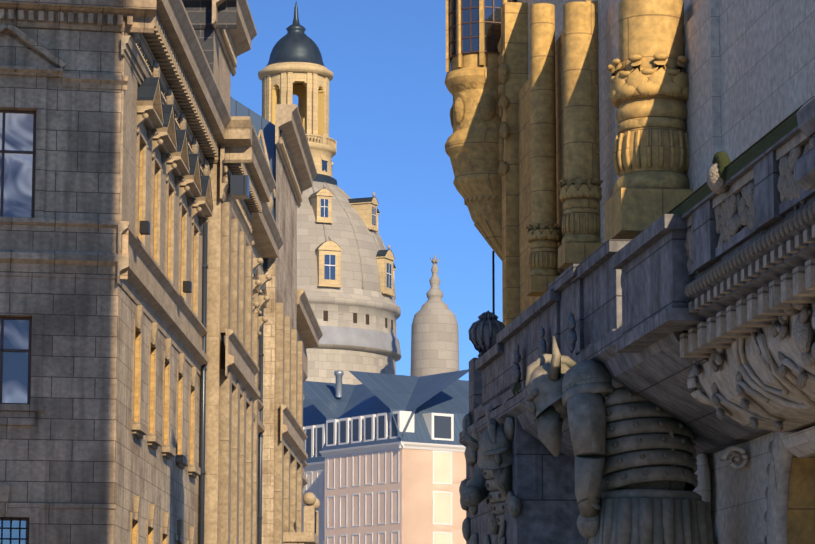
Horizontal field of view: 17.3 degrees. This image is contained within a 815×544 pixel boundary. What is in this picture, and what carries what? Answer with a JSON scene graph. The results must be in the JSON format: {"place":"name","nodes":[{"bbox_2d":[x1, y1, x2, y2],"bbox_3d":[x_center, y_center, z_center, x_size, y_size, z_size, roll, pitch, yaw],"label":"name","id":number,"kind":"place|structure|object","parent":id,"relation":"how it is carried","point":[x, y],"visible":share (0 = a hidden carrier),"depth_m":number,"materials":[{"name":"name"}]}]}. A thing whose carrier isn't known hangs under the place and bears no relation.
{"place":"outdoors","nodes":[
{"label":"outdoors","id":0,"kind":"place"},
{"bbox_2d":[0,0,322,543],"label":"building","id":1,"kind":"structure","parent":0,"point":[160,331],"depth_m":63.68,"materials":[{"name":"grey stone"}]},
{"bbox_2d":[258,2,401,384],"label":"church dome","id":2,"kind":"structure","parent":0,"point":[346,267],"depth_m":338.91,"materials":[{"name":"stone"}]},
{"bbox_2d":[302,381,372,543],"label":"building","id":3,"kind":"structure","parent":0,"point":[322,403],"depth_m":232.70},
{"bbox_2d":[303,370,343,398],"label":"neumarkt roof vents","id":4,"kind":"object","parent":3,"relation":"on","point":[338,374],"visible":0.48,"depth_m":235.08,"materials":[{"name":"silver metal"}]},
{"bbox_2d":[230,0,502,380],"label":"sky","id":5,"kind":"structure","parent":0,"point":[390,101],"materials":[{"name":"blue"}]},
{"bbox_2d":[319,369,468,543],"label":"building","id":6,"kind":"structure","parent":0,"point":[392,451],"depth_m":212.24,"materials":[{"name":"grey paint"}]},
{"bbox_2d":[444,0,814,543],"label":"building","id":7,"kind":"structure","parent":0,"point":[634,182],"depth_m":35.03,"materials":[{"name":"beige stone"}]},
{"bbox_3d":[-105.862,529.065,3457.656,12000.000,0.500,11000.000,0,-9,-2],"label":"ground","id":8,"kind":"structure","parent":0,"visible":0},
{"bbox_2d":[410,254,459,379],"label":"turret","id":9,"kind":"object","parent":8,"relation":"on","point":[434,339],"depth_m":326.25,"materials":[{"name":"stone"}]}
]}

